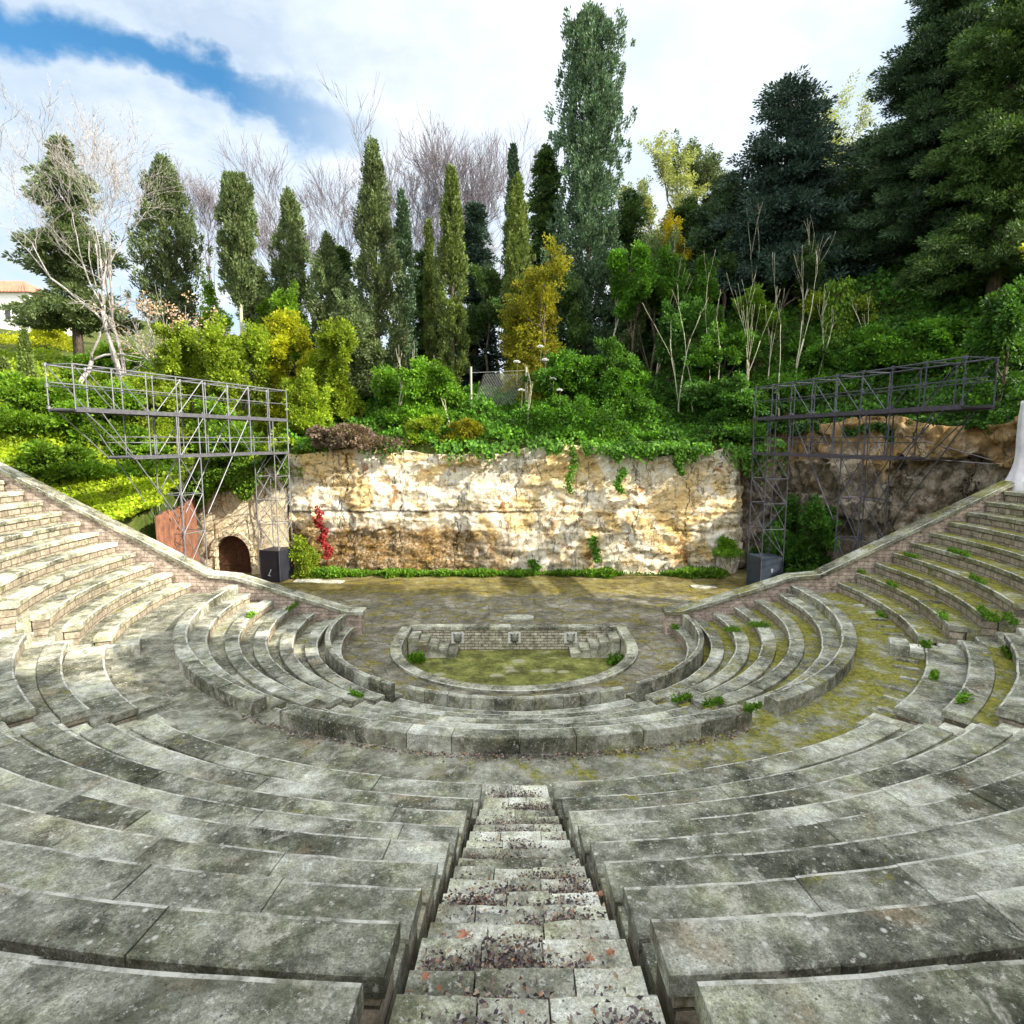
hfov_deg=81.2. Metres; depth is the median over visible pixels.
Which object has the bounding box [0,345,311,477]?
meadow ground cover
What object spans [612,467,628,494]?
creeper
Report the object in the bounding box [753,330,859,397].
shrub
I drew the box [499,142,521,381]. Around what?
cypress tree
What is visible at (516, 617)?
flat stone
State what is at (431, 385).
shrub
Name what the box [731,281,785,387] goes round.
green tree
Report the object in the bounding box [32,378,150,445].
shrub
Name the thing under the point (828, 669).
curved bench
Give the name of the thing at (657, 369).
sapling
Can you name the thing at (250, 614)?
weed
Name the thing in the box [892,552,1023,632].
stone bench
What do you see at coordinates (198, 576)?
wing wall
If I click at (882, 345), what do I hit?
shrub
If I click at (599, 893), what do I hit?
dry leaf
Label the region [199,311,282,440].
shrub
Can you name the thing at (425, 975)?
dry leaf
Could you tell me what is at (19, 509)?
stone bench
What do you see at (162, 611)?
white marker stone
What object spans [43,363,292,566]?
lighting gantry
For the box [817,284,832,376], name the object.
sapling
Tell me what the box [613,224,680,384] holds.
green tree
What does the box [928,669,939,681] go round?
weed
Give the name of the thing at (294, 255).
cypress tree
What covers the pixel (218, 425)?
shrub
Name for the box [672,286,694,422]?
sapling
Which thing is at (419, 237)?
bare tree
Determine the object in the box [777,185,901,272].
conifer tree
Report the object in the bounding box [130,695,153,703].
white marker stone
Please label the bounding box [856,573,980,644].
stone bench
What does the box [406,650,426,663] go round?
weed
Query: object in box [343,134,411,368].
cypress tree
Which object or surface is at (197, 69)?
sky
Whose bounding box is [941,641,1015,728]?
stone bench
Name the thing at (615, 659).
weed
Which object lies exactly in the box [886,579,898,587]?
weed
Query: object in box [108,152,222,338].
cypress tree
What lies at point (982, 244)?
conifer tree
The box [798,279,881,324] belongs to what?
green tree
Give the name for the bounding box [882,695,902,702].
white marker stone
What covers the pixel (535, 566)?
creeper
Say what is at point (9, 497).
stone bench
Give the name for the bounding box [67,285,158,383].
bare tree
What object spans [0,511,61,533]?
stone bench
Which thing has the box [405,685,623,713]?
curved bench
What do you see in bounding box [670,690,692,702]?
weed
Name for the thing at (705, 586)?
flat stone
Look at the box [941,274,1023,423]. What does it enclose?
shrub
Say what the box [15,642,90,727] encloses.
stone bench
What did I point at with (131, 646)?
mounting block
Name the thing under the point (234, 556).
door
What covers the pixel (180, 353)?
shrub
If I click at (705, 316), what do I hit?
sapling
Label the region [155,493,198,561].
rusty fence
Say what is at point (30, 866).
stone bench
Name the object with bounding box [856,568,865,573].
weed
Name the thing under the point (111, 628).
stone bench
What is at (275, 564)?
ballast box
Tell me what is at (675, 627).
weed
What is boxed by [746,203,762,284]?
sapling
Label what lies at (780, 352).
sapling
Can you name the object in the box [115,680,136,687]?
white marker stone
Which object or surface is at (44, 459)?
shrub
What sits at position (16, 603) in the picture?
stone bench
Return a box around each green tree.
[194,279,234,343]
[255,297,276,385]
[267,278,312,377]
[462,262,506,384]
[556,258,594,357]
[604,239,660,353]
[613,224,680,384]
[627,252,693,371]
[654,242,710,340]
[686,226,742,320]
[692,256,731,378]
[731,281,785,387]
[764,239,835,332]
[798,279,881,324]
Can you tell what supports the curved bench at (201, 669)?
on the walkway
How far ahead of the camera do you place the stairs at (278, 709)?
14.00 m
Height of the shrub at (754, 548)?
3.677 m
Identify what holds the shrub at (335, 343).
on the hillside
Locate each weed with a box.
[245,610,257,618]
[285,601,298,610]
[347,686,363,697]
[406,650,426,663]
[606,651,624,664]
[669,623,679,630]
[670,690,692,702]
[701,695,724,707]
[722,624,741,632]
[742,698,762,713]
[745,620,772,627]
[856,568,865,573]
[875,609,886,617]
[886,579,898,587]
[903,551,920,558]
[918,637,932,647]
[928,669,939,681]
[936,610,948,620]
[946,546,971,556]
[954,690,973,703]
[969,573,987,584]
[975,604,996,622]
[987,611,1000,622]
[998,644,1012,657]
[1000,611,1020,626]
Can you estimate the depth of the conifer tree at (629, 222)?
48.84 m
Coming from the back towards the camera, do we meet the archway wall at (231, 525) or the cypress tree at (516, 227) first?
the cypress tree at (516, 227)
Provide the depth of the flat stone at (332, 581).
34.08 m
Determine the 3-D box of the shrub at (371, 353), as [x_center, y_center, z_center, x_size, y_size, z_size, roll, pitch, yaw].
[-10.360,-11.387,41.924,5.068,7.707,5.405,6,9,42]
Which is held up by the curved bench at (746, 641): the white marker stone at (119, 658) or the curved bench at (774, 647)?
the curved bench at (774, 647)
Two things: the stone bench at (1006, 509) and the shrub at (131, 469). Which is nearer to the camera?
the stone bench at (1006, 509)
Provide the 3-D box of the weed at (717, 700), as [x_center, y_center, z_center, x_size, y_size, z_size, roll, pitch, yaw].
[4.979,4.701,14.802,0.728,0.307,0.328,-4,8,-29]
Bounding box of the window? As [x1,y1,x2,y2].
[4,307,11,319]
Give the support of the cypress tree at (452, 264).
on the hillside
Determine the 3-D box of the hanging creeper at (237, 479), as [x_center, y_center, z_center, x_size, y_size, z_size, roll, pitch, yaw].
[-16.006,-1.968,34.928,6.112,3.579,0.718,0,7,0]
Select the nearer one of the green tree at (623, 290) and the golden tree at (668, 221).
the green tree at (623, 290)
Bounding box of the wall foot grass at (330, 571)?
[298,565,729,578]
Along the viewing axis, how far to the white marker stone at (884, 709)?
13.78 m
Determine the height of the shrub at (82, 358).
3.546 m
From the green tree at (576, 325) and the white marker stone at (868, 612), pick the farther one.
the green tree at (576, 325)
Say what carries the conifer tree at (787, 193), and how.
on the hillside
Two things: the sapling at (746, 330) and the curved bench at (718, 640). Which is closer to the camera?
the curved bench at (718, 640)
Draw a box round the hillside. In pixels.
[0,263,1023,540]
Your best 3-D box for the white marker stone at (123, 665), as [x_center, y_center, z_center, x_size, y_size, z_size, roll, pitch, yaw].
[-10.706,4.272,16.478,0.564,0.110,0.135,-5,8,-33]
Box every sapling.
[392,349,414,425]
[524,364,532,428]
[607,253,631,366]
[643,299,707,421]
[654,242,693,389]
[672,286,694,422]
[704,254,714,383]
[716,289,720,378]
[727,274,759,388]
[736,291,779,413]
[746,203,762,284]
[766,286,784,395]
[773,257,780,415]
[792,252,817,390]
[795,215,835,324]
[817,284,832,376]
[851,298,869,326]
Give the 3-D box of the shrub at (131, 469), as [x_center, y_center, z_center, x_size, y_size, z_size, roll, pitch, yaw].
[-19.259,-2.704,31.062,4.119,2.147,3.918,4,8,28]
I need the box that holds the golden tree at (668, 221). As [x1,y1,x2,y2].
[655,207,692,260]
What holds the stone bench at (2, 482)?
on the stone bench at (9, 497)
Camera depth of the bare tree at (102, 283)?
38.75 m
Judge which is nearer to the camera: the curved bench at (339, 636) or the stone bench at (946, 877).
the stone bench at (946, 877)
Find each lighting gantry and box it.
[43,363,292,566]
[748,355,999,559]
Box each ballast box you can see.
[259,546,293,582]
[746,552,783,584]
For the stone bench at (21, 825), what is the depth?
5.70 m
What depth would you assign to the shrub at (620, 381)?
38.69 m
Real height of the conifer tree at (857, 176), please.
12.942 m
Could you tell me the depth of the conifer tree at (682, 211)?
53.44 m
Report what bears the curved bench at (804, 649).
on the curved bench at (774, 647)
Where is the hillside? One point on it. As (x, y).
(144, 521)
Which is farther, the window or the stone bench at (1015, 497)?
the window
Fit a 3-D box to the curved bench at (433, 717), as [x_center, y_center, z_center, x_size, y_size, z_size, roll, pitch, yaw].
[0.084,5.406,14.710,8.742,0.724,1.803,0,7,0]
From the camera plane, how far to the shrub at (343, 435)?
34.49 m
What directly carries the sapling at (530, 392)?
on the hillside
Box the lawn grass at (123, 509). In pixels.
[0,402,187,520]
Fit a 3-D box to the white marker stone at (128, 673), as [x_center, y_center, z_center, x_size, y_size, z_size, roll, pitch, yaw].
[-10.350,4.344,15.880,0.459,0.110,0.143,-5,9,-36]
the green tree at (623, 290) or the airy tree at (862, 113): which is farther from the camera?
the airy tree at (862, 113)
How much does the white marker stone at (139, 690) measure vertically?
0.110 m
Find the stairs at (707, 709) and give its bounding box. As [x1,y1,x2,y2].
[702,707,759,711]
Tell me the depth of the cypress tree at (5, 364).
36.10 m
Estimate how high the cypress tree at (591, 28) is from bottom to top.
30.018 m
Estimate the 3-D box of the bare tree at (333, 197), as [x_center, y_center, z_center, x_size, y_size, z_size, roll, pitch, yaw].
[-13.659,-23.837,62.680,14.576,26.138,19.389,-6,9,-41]
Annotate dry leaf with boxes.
[421,971,429,980]
[456,929,472,937]
[585,950,594,961]
[594,891,602,895]
[606,947,614,957]
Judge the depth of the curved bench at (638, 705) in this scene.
15.57 m
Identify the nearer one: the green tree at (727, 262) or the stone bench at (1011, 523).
the stone bench at (1011, 523)
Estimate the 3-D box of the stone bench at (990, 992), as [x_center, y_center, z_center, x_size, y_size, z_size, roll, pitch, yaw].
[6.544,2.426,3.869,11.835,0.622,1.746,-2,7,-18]
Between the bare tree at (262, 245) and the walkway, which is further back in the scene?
the bare tree at (262, 245)
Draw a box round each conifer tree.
[0,132,145,366]
[235,265,289,388]
[318,243,362,378]
[395,249,450,370]
[437,199,506,386]
[520,141,571,356]
[580,187,663,375]
[659,194,720,296]
[679,172,779,291]
[702,64,878,303]
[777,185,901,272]
[819,121,911,262]
[824,0,1023,262]
[890,0,1023,299]
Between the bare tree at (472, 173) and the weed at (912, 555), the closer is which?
the weed at (912, 555)
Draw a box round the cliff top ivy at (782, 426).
[738,416,1013,446]
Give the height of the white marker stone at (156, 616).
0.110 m
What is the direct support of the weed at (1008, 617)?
on the stone bench at (963, 602)
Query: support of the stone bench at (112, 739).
on the stone bench at (157, 732)
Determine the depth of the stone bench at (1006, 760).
7.86 m
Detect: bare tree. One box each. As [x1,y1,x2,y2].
[0,74,203,377]
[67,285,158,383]
[82,287,236,366]
[131,158,223,307]
[208,126,377,314]
[214,192,317,282]
[290,138,478,281]
[316,63,505,321]
[386,105,565,385]
[389,113,562,293]
[422,122,519,352]
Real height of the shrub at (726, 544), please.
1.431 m
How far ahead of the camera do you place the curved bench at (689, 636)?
19.63 m
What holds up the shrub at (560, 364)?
on the hillside
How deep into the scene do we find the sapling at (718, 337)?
38.01 m
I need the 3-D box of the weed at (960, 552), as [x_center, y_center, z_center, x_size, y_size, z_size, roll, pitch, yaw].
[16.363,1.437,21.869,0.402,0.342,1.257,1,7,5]
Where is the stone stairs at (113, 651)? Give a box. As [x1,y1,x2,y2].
[0,628,119,658]
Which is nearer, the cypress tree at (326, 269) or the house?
the cypress tree at (326, 269)
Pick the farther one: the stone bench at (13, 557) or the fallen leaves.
the stone bench at (13, 557)
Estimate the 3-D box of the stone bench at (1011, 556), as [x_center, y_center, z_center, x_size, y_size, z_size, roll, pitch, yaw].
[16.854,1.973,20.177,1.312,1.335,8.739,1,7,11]
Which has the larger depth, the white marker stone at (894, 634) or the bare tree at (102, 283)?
the bare tree at (102, 283)
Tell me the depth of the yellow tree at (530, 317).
41.08 m
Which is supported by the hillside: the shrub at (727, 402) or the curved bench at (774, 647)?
the shrub at (727, 402)
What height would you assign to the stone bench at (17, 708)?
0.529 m
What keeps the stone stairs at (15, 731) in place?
on the hillside
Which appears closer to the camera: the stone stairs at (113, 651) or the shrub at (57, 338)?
the stone stairs at (113, 651)
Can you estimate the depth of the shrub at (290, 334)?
39.90 m
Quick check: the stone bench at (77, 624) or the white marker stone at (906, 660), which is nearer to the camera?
the white marker stone at (906, 660)
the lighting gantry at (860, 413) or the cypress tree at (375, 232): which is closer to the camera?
the lighting gantry at (860, 413)
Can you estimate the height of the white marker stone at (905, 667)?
0.110 m
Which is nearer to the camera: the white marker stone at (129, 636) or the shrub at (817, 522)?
the white marker stone at (129, 636)
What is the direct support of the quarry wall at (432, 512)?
on the stage floor
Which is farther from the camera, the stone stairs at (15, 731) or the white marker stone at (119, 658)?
the white marker stone at (119, 658)
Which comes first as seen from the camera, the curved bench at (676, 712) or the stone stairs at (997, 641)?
the curved bench at (676, 712)
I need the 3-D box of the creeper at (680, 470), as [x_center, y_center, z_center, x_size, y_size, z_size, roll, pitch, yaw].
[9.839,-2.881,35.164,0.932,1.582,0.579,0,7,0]
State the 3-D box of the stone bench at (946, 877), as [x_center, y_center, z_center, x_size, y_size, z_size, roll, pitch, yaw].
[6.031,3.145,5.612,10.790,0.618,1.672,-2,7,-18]
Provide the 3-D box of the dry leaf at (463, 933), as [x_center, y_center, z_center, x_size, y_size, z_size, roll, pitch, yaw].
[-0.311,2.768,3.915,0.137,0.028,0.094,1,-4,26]
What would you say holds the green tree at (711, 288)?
on the hillside
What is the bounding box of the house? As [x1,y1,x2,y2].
[0,281,71,334]
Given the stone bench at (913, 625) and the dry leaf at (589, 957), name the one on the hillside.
the stone bench at (913, 625)
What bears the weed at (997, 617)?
on the stone bench at (963, 602)
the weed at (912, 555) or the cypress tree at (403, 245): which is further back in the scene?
the cypress tree at (403, 245)
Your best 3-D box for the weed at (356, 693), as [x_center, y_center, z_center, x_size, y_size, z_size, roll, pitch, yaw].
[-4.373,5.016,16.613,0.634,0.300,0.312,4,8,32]
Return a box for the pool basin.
[390,624,637,693]
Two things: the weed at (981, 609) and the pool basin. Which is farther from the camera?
the pool basin
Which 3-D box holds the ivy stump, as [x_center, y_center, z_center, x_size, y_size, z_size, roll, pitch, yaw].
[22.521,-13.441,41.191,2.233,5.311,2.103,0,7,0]
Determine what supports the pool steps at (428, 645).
on the pool basin
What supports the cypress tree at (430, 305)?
on the hillside
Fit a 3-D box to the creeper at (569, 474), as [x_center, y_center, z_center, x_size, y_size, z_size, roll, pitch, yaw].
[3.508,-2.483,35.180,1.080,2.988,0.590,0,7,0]
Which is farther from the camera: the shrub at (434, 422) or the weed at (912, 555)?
the shrub at (434, 422)
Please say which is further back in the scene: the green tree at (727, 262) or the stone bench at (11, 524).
the green tree at (727, 262)
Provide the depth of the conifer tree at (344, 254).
57.06 m
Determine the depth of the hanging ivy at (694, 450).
35.04 m
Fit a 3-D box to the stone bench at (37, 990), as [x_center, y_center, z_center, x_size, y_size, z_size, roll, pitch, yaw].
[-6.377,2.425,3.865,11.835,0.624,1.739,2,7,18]
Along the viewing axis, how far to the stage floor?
29.55 m
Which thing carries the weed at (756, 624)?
on the curved bench at (774, 647)
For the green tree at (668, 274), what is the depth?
43.69 m
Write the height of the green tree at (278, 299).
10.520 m
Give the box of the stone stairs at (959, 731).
[855,713,1023,736]
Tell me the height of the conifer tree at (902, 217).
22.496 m
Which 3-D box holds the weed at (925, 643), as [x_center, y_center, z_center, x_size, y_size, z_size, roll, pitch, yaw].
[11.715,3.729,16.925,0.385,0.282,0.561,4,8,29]
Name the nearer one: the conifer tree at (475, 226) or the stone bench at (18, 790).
the stone bench at (18, 790)
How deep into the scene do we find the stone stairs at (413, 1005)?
4.19 m
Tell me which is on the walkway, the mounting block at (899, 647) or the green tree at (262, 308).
the mounting block at (899, 647)
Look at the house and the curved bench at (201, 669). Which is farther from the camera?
the house
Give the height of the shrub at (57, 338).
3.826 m
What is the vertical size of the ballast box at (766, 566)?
1.840 m
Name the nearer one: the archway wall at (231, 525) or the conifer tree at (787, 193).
the archway wall at (231, 525)
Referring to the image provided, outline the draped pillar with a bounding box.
[1004,401,1023,491]
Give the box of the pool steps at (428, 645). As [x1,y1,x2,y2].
[408,631,458,657]
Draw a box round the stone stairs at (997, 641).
[909,628,1023,658]
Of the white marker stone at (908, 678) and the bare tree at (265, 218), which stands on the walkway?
the white marker stone at (908, 678)
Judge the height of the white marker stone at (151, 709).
0.110 m
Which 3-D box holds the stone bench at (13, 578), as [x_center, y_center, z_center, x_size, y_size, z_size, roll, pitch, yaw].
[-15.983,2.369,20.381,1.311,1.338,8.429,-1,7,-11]
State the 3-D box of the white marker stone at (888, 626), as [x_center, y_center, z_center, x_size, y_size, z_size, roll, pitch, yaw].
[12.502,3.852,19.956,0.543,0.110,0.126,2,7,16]
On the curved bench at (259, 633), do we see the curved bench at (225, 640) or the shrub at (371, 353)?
the curved bench at (225, 640)
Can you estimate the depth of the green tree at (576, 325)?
44.76 m
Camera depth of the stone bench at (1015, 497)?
23.70 m
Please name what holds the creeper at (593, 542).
attached to the quarry wall at (432, 512)
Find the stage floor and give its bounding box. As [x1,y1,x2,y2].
[244,568,746,707]
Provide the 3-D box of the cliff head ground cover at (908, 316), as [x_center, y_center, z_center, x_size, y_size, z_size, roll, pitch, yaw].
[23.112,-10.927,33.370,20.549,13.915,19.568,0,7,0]
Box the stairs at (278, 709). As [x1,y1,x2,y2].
[273,707,328,710]
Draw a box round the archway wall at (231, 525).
[188,465,288,573]
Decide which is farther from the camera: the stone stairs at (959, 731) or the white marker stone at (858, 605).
the white marker stone at (858, 605)
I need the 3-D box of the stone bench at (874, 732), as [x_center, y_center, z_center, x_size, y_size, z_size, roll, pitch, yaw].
[4.400,4.814,10.756,7.850,0.517,1.453,-2,7,-18]
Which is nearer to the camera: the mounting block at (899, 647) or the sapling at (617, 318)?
the mounting block at (899, 647)
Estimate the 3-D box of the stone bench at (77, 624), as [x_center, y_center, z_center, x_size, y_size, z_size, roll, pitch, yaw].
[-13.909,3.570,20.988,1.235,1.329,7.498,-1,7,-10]
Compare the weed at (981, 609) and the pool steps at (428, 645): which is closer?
the weed at (981, 609)
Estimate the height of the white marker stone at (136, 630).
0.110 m
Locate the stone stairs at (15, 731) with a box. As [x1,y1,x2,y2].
[0,714,176,737]
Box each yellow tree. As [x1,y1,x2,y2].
[497,232,576,403]
[1018,243,1023,261]
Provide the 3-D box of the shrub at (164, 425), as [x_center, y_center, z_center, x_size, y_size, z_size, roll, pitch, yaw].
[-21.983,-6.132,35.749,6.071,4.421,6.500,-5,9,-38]
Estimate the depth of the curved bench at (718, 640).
20.04 m
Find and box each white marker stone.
[111,662,135,669]
[112,656,129,660]
[112,671,132,677]
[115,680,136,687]
[121,687,147,695]
[123,634,142,637]
[129,628,145,631]
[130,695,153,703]
[136,622,149,625]
[137,703,165,715]
[145,615,162,617]
[154,610,169,611]
[853,604,864,606]
[858,611,876,613]
[870,618,886,620]
[876,706,894,714]
[877,625,895,628]
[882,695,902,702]
[885,632,903,636]
[887,685,912,693]
[892,664,918,671]
[894,657,917,663]
[899,676,916,681]
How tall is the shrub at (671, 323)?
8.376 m
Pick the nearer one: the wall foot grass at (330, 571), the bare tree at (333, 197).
the wall foot grass at (330, 571)
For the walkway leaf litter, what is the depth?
12.05 m
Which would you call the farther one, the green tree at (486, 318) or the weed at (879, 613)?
the green tree at (486, 318)
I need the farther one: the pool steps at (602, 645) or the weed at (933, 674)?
the pool steps at (602, 645)
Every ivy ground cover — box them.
[280,371,713,451]
[645,248,1023,443]
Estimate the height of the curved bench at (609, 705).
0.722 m
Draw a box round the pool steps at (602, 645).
[569,631,619,657]
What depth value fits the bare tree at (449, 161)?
57.27 m
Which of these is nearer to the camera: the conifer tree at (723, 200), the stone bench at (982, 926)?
the stone bench at (982, 926)
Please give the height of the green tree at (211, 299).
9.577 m
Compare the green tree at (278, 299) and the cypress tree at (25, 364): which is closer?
the cypress tree at (25, 364)
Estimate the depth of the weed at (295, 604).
24.30 m
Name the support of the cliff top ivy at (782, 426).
on the rock cliff
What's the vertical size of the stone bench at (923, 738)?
0.517 m
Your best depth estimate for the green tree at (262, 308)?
48.04 m
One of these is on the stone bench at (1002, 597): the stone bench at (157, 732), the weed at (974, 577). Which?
the weed at (974, 577)
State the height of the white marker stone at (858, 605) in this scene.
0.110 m
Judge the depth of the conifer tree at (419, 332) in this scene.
55.03 m
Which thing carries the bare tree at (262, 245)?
on the hillside
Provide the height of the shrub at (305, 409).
8.500 m
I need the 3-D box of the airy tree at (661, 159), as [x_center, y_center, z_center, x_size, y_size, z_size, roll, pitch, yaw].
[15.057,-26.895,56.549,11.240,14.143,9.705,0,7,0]
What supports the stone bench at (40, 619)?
on the hillside
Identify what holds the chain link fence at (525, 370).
on the hillside
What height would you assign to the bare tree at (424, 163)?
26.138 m
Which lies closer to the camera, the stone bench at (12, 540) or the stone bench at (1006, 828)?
the stone bench at (1006, 828)
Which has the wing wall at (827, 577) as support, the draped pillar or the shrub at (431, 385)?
the draped pillar
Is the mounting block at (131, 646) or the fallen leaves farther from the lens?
the mounting block at (131, 646)
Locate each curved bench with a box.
[173,585,286,715]
[208,600,316,708]
[240,607,341,709]
[267,613,363,707]
[279,704,751,753]
[294,620,384,704]
[318,614,402,702]
[328,705,703,731]
[352,702,677,723]
[375,700,655,718]
[394,698,635,715]
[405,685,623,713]
[626,614,709,702]
[645,620,735,704]
[665,613,760,707]
[689,607,788,709]
[714,600,820,708]
[744,585,856,715]
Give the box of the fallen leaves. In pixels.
[407,785,660,1023]
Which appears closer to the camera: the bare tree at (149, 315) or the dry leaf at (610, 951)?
the dry leaf at (610, 951)
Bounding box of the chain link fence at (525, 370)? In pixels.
[470,367,526,404]
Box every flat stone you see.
[293,579,322,582]
[317,580,344,583]
[503,614,533,620]
[690,585,717,588]
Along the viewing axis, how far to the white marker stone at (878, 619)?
20.71 m
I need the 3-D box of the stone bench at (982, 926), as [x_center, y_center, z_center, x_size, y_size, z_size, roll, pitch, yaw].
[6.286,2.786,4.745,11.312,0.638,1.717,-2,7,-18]
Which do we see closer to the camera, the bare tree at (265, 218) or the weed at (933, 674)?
the weed at (933, 674)
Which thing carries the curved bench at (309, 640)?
on the stage floor
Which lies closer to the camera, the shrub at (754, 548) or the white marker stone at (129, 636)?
the white marker stone at (129, 636)
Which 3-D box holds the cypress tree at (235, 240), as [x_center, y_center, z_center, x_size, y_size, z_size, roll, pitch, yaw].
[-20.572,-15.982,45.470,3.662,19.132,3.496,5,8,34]
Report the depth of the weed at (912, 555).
23.29 m
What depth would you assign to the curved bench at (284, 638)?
19.63 m
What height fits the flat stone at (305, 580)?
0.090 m
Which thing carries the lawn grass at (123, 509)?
on the hillside
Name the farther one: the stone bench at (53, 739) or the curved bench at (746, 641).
the curved bench at (746, 641)
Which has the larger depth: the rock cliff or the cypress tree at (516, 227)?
the cypress tree at (516, 227)
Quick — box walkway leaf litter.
[241,715,759,764]
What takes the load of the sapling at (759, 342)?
on the hillside
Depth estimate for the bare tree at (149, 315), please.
39.91 m
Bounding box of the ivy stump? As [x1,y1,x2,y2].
[820,275,857,349]
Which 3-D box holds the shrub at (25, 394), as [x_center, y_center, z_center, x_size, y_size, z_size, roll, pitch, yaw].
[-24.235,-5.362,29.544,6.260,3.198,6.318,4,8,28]
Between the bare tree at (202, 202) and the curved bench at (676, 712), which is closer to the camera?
the curved bench at (676, 712)
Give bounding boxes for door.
[219,536,250,572]
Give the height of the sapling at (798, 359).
10.540 m
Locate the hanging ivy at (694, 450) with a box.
[290,435,786,484]
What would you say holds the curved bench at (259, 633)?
on the curved bench at (284, 638)
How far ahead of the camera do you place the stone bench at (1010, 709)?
12.27 m
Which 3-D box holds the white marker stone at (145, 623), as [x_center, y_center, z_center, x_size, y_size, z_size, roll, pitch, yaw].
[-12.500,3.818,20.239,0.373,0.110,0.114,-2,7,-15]
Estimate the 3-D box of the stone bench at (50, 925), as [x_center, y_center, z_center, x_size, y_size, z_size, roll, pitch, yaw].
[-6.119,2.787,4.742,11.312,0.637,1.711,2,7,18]
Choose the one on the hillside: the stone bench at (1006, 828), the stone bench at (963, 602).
the stone bench at (963, 602)
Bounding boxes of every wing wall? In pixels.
[0,461,366,634]
[661,480,1014,634]
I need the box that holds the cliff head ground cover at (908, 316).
[726,275,1023,438]
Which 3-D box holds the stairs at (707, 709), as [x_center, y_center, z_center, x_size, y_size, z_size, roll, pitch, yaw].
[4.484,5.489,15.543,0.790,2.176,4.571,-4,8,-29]
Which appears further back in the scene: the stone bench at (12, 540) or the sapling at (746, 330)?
the sapling at (746, 330)
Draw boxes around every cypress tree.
[0,356,12,372]
[15,326,40,377]
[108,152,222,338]
[212,170,261,412]
[265,185,320,378]
[304,229,350,363]
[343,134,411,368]
[390,187,420,373]
[421,217,439,366]
[427,163,470,388]
[498,171,536,365]
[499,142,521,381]
[536,0,660,373]
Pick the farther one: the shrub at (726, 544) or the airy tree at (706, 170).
the airy tree at (706, 170)
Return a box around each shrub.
[0,327,72,351]
[0,371,105,434]
[12,438,118,480]
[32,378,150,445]
[52,340,154,382]
[100,440,184,476]
[114,372,198,445]
[151,320,210,425]
[180,393,265,495]
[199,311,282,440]
[250,367,333,487]
[257,307,330,429]
[288,533,322,578]
[303,315,366,422]
[304,421,413,451]
[328,286,395,400]
[369,355,467,425]
[400,412,444,444]
[440,416,484,443]
[511,346,629,424]
[567,336,660,414]
[644,293,717,411]
[677,315,777,413]
[678,370,781,443]
[712,534,744,558]
[744,524,804,571]
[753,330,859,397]
[764,492,842,573]
[839,314,979,371]
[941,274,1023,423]
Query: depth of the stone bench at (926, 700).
14.04 m
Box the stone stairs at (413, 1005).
[389,784,665,1023]
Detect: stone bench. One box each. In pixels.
[0,480,4,491]
[0,491,23,504]
[0,501,42,518]
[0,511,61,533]
[0,521,79,551]
[0,532,98,570]
[0,542,117,595]
[0,552,135,633]
[0,634,35,727]
[0,729,458,893]
[0,767,449,921]
[0,802,437,953]
[0,839,421,1001]
[0,883,400,1023]
[0,951,363,1023]
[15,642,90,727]
[15,722,466,865]
[16,563,153,638]
[48,572,171,645]
[63,646,138,727]
[76,723,472,847]
[80,582,190,645]
[127,719,481,835]
[552,718,906,830]
[561,723,957,845]
[569,723,1017,864]
[578,734,1023,888]
[590,771,1023,911]
[603,807,1023,946]
[623,843,1023,994]
[649,886,1023,1023]
[694,959,1023,1023]
[838,582,949,645]
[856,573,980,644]
[874,562,1013,637]
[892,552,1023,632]
[893,646,967,726]
[910,542,1023,593]
[929,532,1023,569]
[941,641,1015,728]
[948,522,1023,549]
[966,512,1023,533]
[985,501,1023,517]
[995,634,1023,727]
[1004,491,1023,503]
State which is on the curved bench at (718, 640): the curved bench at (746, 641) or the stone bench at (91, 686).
the curved bench at (746, 641)
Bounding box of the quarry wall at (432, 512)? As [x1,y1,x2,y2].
[287,444,743,574]
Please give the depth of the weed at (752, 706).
13.09 m
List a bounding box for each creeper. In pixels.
[185,448,289,507]
[312,505,333,559]
[527,559,544,570]
[562,446,580,494]
[586,535,601,562]
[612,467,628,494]
[672,451,686,475]
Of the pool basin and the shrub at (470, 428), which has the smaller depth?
the pool basin
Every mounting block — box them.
[120,636,141,656]
[888,637,909,657]
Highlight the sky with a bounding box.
[0,0,1004,372]
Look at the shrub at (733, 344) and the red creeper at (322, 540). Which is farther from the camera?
the shrub at (733, 344)
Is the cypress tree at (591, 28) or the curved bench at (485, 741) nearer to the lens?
the curved bench at (485, 741)
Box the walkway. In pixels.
[105,593,925,808]
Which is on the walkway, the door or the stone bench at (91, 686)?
the stone bench at (91, 686)
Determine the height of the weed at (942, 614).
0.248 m
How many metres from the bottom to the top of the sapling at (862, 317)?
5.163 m
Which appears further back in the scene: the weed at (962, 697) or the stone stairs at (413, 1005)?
the weed at (962, 697)
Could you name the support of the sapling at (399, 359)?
on the hillside
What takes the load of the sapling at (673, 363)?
on the hillside
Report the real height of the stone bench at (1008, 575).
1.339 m
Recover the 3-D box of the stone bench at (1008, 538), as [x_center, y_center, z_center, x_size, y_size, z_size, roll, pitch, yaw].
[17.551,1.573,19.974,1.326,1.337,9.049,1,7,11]
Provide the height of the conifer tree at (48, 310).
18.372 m
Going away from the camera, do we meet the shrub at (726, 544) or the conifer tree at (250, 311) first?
the shrub at (726, 544)
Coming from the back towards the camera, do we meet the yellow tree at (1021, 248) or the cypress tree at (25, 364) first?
the cypress tree at (25, 364)
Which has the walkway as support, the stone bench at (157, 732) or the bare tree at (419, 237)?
the stone bench at (157, 732)
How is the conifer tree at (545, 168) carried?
on the hillside
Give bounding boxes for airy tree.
[614,129,712,238]
[666,128,729,206]
[782,68,876,167]
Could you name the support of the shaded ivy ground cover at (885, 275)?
on the hillside

